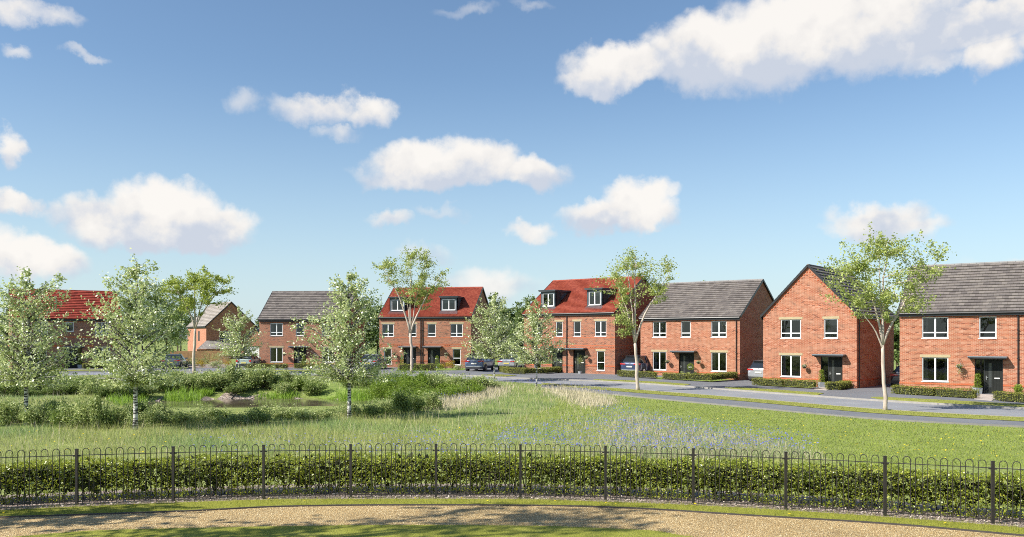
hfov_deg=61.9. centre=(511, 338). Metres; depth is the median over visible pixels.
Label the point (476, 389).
shrub
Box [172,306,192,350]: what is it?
background tree
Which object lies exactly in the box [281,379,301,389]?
shrub
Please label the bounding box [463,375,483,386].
shrub
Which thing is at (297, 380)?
shrub
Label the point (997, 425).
footway edging
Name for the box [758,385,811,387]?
garden bed
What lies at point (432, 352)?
door
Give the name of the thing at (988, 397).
path
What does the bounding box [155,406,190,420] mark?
shrub
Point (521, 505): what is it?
path edging
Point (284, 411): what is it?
shrub
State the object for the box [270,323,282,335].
window
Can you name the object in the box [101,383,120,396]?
shrub
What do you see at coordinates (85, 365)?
clipped hedge
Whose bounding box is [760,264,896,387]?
brick house
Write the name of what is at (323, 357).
window
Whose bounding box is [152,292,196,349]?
background tree
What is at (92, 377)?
shrub
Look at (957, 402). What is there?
verge
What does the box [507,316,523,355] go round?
background tree
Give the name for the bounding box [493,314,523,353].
background tree
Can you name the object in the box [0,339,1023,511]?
ground
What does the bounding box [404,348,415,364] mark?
door
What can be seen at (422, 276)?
street tree
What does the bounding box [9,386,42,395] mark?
shrub
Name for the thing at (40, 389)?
shrub
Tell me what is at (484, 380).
shrub
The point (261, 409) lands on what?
shrub
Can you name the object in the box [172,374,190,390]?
shrub
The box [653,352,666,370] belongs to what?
window
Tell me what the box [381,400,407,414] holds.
shrub
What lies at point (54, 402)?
shrub
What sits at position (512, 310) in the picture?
background tree
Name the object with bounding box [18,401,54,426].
shrub
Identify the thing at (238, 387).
shrub
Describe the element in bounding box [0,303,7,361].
background tree
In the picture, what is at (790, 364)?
window
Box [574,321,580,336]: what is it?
window
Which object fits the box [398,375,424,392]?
shrub
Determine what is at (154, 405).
shrub
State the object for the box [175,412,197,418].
shrub
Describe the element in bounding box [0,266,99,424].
birch tree
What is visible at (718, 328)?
window
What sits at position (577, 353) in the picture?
door
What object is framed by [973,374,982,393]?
potted topiary
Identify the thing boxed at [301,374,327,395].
shrub
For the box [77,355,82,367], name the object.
potted topiary
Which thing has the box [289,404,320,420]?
shrub
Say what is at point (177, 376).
shrub
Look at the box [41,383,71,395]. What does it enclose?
shrub
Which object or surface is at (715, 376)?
clipped hedge
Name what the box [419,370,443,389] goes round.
shrub
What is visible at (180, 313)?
background tree
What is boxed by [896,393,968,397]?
garden bed
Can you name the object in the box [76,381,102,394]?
shrub
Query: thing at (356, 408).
shrub
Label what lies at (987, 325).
window
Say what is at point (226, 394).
shingle bank
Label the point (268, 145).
sky
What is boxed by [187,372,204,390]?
shrub
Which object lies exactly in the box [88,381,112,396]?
shrub
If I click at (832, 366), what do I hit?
door
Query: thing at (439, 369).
front lawn
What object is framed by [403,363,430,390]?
shrub
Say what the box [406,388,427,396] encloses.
shrub
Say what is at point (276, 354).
window
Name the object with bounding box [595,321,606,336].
window
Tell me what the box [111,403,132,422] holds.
shrub
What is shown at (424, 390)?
shrub
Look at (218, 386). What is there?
shrub
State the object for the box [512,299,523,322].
background tree
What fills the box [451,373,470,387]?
shrub
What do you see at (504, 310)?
background tree
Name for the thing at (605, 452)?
railing fence
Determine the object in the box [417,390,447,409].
shrub
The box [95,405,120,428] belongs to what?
shrub
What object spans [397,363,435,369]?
clipped hedge
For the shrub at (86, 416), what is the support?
on the ground at (243, 393)
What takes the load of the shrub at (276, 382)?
on the ground at (243, 393)
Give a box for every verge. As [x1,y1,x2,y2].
[32,369,109,371]
[542,383,1023,420]
[594,379,689,384]
[724,387,823,394]
[871,397,1023,406]
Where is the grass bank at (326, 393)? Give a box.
[310,381,345,398]
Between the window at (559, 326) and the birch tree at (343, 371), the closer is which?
the birch tree at (343, 371)
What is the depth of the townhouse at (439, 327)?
88.32 m
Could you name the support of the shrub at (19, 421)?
on the ground at (243, 393)
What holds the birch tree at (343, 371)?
on the ground at (243, 393)
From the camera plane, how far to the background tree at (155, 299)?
171.54 m
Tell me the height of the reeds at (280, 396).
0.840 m
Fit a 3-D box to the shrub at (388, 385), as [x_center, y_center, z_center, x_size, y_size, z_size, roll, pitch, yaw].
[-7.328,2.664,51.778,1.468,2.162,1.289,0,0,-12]
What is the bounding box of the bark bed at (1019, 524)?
[0,484,1023,527]
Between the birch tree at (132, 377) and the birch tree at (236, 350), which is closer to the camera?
the birch tree at (132, 377)
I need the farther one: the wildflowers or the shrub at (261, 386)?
the shrub at (261, 386)
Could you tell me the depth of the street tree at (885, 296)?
39.42 m
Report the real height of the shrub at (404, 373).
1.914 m
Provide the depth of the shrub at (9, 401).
36.59 m
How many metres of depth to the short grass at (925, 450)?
30.81 m
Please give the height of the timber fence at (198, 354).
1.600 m
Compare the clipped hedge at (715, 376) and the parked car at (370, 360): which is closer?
the clipped hedge at (715, 376)
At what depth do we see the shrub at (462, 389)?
49.59 m
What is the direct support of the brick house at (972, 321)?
on the ground at (243, 393)
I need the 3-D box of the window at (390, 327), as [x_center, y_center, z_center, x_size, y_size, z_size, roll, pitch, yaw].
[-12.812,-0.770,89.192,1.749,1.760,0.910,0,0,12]
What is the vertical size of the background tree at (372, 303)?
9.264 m
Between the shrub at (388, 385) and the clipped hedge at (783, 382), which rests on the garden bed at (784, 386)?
the clipped hedge at (783, 382)
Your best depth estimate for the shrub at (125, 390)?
51.34 m
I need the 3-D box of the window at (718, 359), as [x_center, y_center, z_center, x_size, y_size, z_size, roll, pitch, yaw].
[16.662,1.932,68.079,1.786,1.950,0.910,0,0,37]
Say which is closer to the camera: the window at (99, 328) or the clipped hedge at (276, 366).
the clipped hedge at (276, 366)
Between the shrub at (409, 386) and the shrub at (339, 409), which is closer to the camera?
the shrub at (339, 409)
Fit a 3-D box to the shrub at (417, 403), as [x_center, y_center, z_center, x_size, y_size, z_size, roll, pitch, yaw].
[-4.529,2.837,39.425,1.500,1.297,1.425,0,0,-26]
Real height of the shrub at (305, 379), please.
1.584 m
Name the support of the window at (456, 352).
in the townhouse at (439, 327)
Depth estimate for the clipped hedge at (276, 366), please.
84.47 m
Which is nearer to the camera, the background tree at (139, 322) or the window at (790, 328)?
the window at (790, 328)
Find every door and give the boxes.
[64,348,81,367]
[247,346,258,357]
[294,348,305,363]
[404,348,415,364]
[428,348,439,367]
[553,350,562,372]
[574,350,584,372]
[680,353,693,373]
[821,357,842,384]
[975,359,1002,393]
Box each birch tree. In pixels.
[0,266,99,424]
[70,248,190,429]
[209,305,268,370]
[283,267,406,418]
[461,292,528,381]
[501,298,574,386]
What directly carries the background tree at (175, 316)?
on the ground at (243, 393)
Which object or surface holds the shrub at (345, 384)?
on the ground at (243, 393)
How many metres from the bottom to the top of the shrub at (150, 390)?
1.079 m
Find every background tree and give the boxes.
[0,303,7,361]
[121,291,165,353]
[122,297,157,349]
[130,284,182,350]
[144,303,189,353]
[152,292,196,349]
[162,296,205,350]
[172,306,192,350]
[360,296,380,354]
[364,308,378,348]
[365,303,381,353]
[488,292,509,319]
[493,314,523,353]
[502,303,523,353]
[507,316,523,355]
[512,294,534,324]
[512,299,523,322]
[892,309,899,367]
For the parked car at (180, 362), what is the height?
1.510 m
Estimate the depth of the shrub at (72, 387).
51.58 m
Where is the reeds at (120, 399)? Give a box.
[106,391,148,406]
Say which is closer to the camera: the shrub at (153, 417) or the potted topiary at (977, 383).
the shrub at (153, 417)
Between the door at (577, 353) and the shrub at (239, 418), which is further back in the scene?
the door at (577, 353)
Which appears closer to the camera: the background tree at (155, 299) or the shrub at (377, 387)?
the shrub at (377, 387)
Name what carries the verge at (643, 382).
on the footway at (870, 392)
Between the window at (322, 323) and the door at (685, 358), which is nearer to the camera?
the door at (685, 358)
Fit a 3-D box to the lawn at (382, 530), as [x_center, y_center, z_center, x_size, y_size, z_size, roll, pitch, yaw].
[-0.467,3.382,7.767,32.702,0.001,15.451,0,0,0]
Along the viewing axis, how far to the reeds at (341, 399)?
52.66 m
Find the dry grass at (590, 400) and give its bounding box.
[420,380,829,465]
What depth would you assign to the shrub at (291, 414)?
35.51 m
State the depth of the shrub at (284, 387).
54.81 m
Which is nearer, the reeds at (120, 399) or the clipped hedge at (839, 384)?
the reeds at (120, 399)
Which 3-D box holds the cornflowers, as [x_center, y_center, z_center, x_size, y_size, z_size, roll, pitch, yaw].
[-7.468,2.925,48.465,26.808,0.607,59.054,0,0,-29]
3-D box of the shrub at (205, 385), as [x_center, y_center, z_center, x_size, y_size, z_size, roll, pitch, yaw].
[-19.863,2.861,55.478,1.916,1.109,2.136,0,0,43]
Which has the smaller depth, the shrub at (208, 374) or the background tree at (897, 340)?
the shrub at (208, 374)
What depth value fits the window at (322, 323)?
88.38 m
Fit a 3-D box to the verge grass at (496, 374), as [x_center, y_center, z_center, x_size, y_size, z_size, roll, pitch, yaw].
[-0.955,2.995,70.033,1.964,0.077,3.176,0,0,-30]
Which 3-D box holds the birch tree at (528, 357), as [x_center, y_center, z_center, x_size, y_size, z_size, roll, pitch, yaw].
[1.644,0.298,57.233,4.865,6.025,3.787,0,0,22]
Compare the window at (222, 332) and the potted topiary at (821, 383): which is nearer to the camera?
the potted topiary at (821, 383)
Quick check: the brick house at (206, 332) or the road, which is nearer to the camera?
the road
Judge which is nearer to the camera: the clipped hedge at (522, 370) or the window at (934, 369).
the window at (934, 369)
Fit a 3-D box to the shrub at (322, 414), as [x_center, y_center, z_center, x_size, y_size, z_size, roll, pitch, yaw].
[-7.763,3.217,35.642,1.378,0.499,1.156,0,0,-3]
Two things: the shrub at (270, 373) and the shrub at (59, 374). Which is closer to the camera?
the shrub at (270, 373)
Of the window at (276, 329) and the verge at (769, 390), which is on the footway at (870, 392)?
the verge at (769, 390)
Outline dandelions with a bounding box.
[2,401,1023,522]
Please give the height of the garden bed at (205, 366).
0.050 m
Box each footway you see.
[12,365,1023,406]
[542,385,1023,425]
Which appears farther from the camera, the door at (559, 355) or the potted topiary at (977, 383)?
the door at (559, 355)
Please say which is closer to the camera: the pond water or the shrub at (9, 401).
the shrub at (9, 401)
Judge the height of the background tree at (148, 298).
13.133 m
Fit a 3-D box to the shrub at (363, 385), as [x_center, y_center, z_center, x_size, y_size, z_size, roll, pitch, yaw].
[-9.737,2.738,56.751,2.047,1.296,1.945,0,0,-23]
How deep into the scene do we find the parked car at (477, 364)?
78.21 m
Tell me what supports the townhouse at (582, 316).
on the ground at (243, 393)
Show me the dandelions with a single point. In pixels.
(692, 417)
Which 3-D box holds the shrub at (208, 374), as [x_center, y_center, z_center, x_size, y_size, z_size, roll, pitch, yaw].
[-19.529,2.605,55.625,2.808,1.671,2.518,0,0,29]
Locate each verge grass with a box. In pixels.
[482,374,512,375]
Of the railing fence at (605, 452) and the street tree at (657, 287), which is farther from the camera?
the street tree at (657, 287)
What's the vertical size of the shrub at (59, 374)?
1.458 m
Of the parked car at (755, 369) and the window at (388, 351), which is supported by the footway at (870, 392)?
the parked car at (755, 369)
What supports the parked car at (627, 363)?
on the ground at (243, 393)
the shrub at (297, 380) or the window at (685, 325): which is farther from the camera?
the window at (685, 325)
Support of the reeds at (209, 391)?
on the ground at (243, 393)
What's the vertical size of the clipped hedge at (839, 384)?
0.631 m
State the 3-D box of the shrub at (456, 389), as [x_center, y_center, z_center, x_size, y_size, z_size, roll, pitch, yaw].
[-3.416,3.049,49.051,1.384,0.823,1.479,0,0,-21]
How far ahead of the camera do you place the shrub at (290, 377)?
60.06 m
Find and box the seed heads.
[0,371,604,465]
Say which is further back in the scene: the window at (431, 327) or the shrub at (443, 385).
the window at (431, 327)
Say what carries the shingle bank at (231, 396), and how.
on the ground at (243, 393)
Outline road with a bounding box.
[30,372,1023,416]
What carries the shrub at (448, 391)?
on the ground at (243, 393)
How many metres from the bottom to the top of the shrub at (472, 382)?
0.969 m
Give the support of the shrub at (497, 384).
on the ground at (243, 393)
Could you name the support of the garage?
on the ground at (243, 393)
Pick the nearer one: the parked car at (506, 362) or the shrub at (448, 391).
the shrub at (448, 391)
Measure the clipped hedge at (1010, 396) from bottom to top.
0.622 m
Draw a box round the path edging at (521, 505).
[0,504,1023,535]
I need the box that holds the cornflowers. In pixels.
[95,372,818,454]
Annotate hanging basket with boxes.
[956,362,962,373]
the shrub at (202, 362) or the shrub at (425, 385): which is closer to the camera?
the shrub at (425, 385)
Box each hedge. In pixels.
[0,448,1023,520]
[82,363,106,368]
[246,363,287,368]
[294,363,339,368]
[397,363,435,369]
[499,366,561,373]
[617,370,658,377]
[662,371,737,380]
[751,377,819,387]
[824,380,852,389]
[890,384,979,397]
[992,391,1023,401]
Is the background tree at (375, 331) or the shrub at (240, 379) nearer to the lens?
the shrub at (240, 379)
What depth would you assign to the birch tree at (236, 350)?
69.31 m
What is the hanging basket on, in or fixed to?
attached to the brick house at (972, 321)
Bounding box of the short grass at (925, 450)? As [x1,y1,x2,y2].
[432,394,1023,467]
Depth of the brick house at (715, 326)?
69.71 m
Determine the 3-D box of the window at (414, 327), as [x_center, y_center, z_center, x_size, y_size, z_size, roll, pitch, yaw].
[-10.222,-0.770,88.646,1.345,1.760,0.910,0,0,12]
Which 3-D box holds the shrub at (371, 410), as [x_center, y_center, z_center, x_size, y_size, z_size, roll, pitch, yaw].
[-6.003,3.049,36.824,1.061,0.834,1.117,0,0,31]
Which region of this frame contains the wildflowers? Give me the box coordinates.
[605,415,819,459]
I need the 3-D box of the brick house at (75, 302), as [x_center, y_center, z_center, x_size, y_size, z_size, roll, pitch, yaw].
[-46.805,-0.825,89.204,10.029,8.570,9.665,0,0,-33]
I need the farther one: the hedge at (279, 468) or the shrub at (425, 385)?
the shrub at (425, 385)
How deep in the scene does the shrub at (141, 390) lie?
52.05 m
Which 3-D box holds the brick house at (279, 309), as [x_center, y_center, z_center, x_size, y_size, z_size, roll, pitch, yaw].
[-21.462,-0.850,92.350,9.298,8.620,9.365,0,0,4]
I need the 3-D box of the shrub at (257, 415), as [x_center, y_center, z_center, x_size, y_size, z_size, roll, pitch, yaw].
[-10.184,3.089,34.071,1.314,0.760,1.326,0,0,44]
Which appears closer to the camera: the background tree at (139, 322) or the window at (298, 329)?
the window at (298, 329)
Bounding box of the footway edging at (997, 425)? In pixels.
[546,387,1023,427]
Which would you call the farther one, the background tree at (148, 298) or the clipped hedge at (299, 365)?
the background tree at (148, 298)
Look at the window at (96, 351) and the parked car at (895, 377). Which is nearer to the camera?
the parked car at (895, 377)
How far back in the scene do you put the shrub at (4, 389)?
49.61 m
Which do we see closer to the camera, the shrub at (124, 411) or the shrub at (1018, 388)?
the shrub at (124, 411)
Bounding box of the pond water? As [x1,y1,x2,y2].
[118,398,370,407]
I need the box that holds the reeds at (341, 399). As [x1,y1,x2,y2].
[322,396,363,401]
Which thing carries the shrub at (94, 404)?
on the ground at (243, 393)
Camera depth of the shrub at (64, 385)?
51.67 m
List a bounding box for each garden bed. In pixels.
[156,364,229,367]
[671,379,729,381]
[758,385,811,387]
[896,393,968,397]
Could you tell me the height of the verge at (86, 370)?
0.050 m
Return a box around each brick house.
[7,289,122,368]
[186,301,256,358]
[257,291,365,367]
[638,279,773,379]
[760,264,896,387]
[897,260,1023,393]
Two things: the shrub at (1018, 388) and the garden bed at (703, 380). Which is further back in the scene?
the garden bed at (703, 380)
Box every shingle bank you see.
[201,392,236,399]
[217,392,266,398]
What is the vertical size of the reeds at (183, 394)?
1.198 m
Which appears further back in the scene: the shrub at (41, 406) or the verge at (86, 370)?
the verge at (86, 370)
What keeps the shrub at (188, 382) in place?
on the ground at (243, 393)
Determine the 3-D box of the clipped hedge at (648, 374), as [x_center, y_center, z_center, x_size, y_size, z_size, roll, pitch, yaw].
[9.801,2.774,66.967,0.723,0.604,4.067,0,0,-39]
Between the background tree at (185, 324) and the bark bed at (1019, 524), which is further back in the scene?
the background tree at (185, 324)
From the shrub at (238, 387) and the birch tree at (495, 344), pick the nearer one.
the shrub at (238, 387)
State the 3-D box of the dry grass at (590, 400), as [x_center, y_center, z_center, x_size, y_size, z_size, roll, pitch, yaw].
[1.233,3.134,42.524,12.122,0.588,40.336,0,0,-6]
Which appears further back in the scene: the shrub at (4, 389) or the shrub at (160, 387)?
the shrub at (160, 387)
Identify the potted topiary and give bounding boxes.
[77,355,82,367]
[687,363,693,373]
[818,369,824,387]
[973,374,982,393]
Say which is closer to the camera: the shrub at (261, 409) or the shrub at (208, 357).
the shrub at (261, 409)
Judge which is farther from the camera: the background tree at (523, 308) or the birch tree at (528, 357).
the background tree at (523, 308)
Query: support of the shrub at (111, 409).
on the ground at (243, 393)
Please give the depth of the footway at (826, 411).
39.45 m
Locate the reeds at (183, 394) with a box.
[161,385,207,401]
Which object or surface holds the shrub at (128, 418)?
on the ground at (243, 393)
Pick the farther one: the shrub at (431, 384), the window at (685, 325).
the window at (685, 325)
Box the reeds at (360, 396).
[335,385,393,401]
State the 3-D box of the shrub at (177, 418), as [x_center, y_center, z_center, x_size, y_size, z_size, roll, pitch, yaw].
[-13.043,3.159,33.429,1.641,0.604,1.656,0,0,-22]
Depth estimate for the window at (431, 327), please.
88.64 m
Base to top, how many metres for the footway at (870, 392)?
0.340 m
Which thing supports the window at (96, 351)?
in the brick house at (75, 302)
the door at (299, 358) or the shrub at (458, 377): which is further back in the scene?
the door at (299, 358)
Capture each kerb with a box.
[48,371,1023,408]
[555,383,1021,416]
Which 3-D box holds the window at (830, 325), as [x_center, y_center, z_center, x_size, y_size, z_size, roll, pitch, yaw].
[22.002,-0.610,58.513,1.420,1.760,0.910,0,0,39]
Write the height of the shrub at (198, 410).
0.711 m
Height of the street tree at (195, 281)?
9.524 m
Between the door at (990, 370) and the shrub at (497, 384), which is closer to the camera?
the door at (990, 370)
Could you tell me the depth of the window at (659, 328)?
71.31 m
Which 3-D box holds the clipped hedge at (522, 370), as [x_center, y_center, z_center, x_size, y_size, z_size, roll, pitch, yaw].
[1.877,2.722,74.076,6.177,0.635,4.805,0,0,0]
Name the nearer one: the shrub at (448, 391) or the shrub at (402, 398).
the shrub at (402, 398)
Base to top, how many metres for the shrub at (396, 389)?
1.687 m
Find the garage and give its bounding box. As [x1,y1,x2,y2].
[241,328,258,357]
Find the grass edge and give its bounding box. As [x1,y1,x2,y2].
[0,499,1023,533]
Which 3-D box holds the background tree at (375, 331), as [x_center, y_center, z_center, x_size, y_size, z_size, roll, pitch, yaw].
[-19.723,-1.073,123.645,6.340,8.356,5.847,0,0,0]
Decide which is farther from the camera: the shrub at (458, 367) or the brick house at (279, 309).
the brick house at (279, 309)
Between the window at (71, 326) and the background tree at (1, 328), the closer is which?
the window at (71, 326)
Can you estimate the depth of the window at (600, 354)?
73.22 m
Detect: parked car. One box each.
[161,354,187,368]
[236,354,260,367]
[359,354,386,368]
[464,353,493,370]
[497,354,522,369]
[620,355,649,371]
[747,360,762,380]
[890,365,899,385]
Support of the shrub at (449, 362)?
on the ground at (243, 393)
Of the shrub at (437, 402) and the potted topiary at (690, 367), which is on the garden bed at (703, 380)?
the potted topiary at (690, 367)
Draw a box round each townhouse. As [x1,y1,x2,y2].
[378,287,492,367]
[522,276,653,373]
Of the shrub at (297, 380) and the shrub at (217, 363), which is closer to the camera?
the shrub at (297, 380)
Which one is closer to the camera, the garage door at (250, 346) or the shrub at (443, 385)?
the shrub at (443, 385)
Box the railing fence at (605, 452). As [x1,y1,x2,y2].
[0,443,1023,523]
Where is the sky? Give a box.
[0,0,1023,338]
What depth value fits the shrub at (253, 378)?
55.72 m
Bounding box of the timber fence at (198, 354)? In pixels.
[170,351,230,363]
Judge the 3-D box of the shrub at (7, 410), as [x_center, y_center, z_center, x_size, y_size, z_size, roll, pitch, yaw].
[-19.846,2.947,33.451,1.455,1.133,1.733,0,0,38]
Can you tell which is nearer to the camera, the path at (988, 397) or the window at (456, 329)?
the path at (988, 397)
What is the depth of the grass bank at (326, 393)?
55.09 m
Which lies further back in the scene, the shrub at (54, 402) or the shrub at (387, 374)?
the shrub at (387, 374)
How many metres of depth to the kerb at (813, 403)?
42.75 m
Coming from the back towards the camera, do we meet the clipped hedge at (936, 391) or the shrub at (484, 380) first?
the shrub at (484, 380)
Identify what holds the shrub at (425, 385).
on the ground at (243, 393)
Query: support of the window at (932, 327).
in the brick house at (972, 321)
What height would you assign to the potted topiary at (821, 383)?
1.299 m
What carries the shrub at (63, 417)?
on the ground at (243, 393)
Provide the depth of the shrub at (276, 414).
35.32 m
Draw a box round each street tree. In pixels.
[158,264,238,373]
[371,246,451,371]
[590,246,679,389]
[815,221,956,409]
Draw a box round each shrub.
[0,385,17,396]
[0,395,22,405]
[0,400,30,425]
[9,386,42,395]
[11,402,21,417]
[13,406,33,422]
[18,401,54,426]
[23,374,56,394]
[31,397,55,422]
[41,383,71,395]
[42,397,68,423]
[43,395,86,426]
[45,382,80,394]
[48,367,68,381]
[56,397,86,427]
[60,402,104,428]
[62,375,88,393]
[73,393,112,428]
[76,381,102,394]
[86,373,113,385]
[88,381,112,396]
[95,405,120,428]
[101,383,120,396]
[102,402,127,415]
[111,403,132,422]
[116,412,143,427]
[117,384,140,397]
[127,397,156,421]
[128,385,147,396]
[131,405,166,426]
[138,384,159,396]
[150,375,175,390]
[151,401,175,420]
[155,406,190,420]
[158,367,189,390]
[159,411,198,423]
[171,373,203,390]
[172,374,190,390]
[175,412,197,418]
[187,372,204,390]
[187,405,213,413]
[189,374,215,389]
[192,404,226,421]
[193,367,234,389]
[196,360,205,366]
[201,351,216,363]
[208,373,233,389]
[209,408,233,422]
[211,360,222,367]
[214,412,255,424]
[217,361,242,386]
[221,378,256,392]
[230,366,258,387]
[237,365,266,388]
[242,406,275,423]
[244,365,274,388]
[248,401,287,418]
[253,363,286,388]
[264,410,290,420]
[267,375,288,387]
[269,404,303,418]
[272,381,299,394]
[278,369,297,382]
[280,408,309,419]
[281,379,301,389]
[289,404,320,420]
[293,374,310,389]
[295,368,319,388]
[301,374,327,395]
[311,410,340,420]
[322,407,346,415]
[330,402,346,410]
[341,370,353,387]
[346,402,363,415]
[352,371,375,388]
[360,387,382,395]
[361,399,384,416]
[369,374,394,400]
[373,398,391,410]
[379,365,400,398]
[379,370,398,382]
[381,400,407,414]
[384,387,400,397]
[385,374,419,396]
[388,386,413,413]
[389,363,411,385]
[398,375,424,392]
[402,387,429,411]
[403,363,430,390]
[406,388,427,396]
[409,378,430,391]
[417,387,434,397]
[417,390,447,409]
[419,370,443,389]
[427,374,452,388]
[430,384,458,398]
[434,379,458,390]
[441,361,451,368]
[442,384,462,396]
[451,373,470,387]
[453,364,464,369]
[453,386,473,396]
[456,377,480,386]
[457,380,485,395]
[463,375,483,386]
[471,375,496,388]
[486,381,501,388]
[1010,384,1023,393]
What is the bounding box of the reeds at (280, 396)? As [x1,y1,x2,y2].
[254,389,300,398]
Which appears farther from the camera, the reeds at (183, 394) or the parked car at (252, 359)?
the parked car at (252, 359)
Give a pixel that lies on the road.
(920, 407)
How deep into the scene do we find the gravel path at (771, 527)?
15.80 m
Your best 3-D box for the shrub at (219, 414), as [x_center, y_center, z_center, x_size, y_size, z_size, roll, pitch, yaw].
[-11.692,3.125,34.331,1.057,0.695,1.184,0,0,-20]
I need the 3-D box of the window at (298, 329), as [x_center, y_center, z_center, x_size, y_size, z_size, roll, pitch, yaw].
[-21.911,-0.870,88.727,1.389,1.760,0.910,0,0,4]
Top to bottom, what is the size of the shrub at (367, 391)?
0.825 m
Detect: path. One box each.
[0,506,1023,536]
[974,394,994,400]
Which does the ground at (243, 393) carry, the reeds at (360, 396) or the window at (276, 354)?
the reeds at (360, 396)
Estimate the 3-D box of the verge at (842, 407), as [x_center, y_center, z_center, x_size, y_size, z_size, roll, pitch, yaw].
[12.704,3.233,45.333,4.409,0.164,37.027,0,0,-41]
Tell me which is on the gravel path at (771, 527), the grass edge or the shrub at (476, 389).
the grass edge
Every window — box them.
[31,348,46,363]
[66,322,73,331]
[95,322,108,334]
[95,347,109,362]
[219,331,230,339]
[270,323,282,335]
[270,348,282,361]
[296,323,303,335]
[322,323,334,335]
[322,348,334,362]
[383,324,393,336]
[384,349,391,364]
[412,324,415,336]
[428,324,435,336]
[451,324,462,336]
[453,349,460,364]
[556,322,562,336]
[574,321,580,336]
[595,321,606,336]
[596,351,604,370]
[652,321,666,337]
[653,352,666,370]
[681,321,690,337]
[711,321,726,337]
[711,352,725,371]
[780,319,800,338]
[780,355,800,377]
[823,319,837,338]
[921,317,948,338]
[921,357,947,381]
[978,316,996,338]
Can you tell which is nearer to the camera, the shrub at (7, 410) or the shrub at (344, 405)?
the shrub at (7, 410)
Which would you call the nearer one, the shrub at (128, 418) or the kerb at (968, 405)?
the shrub at (128, 418)
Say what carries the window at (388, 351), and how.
in the townhouse at (439, 327)
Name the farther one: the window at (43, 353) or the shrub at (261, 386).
the window at (43, 353)
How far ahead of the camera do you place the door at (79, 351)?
86.08 m
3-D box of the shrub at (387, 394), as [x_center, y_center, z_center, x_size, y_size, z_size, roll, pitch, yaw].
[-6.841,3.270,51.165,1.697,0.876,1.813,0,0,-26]
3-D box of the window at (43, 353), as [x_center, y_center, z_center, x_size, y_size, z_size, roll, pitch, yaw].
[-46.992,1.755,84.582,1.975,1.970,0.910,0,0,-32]
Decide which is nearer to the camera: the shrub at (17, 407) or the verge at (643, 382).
the shrub at (17, 407)
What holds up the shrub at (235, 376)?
on the ground at (243, 393)
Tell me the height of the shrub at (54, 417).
1.315 m
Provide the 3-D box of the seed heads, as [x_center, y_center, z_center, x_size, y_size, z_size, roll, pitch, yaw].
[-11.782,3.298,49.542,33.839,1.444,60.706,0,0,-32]
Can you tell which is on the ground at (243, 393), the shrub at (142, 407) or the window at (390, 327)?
the shrub at (142, 407)
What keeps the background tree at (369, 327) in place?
on the ground at (243, 393)
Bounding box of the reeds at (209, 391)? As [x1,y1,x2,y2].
[195,387,214,395]
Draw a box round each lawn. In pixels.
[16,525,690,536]
[398,368,464,370]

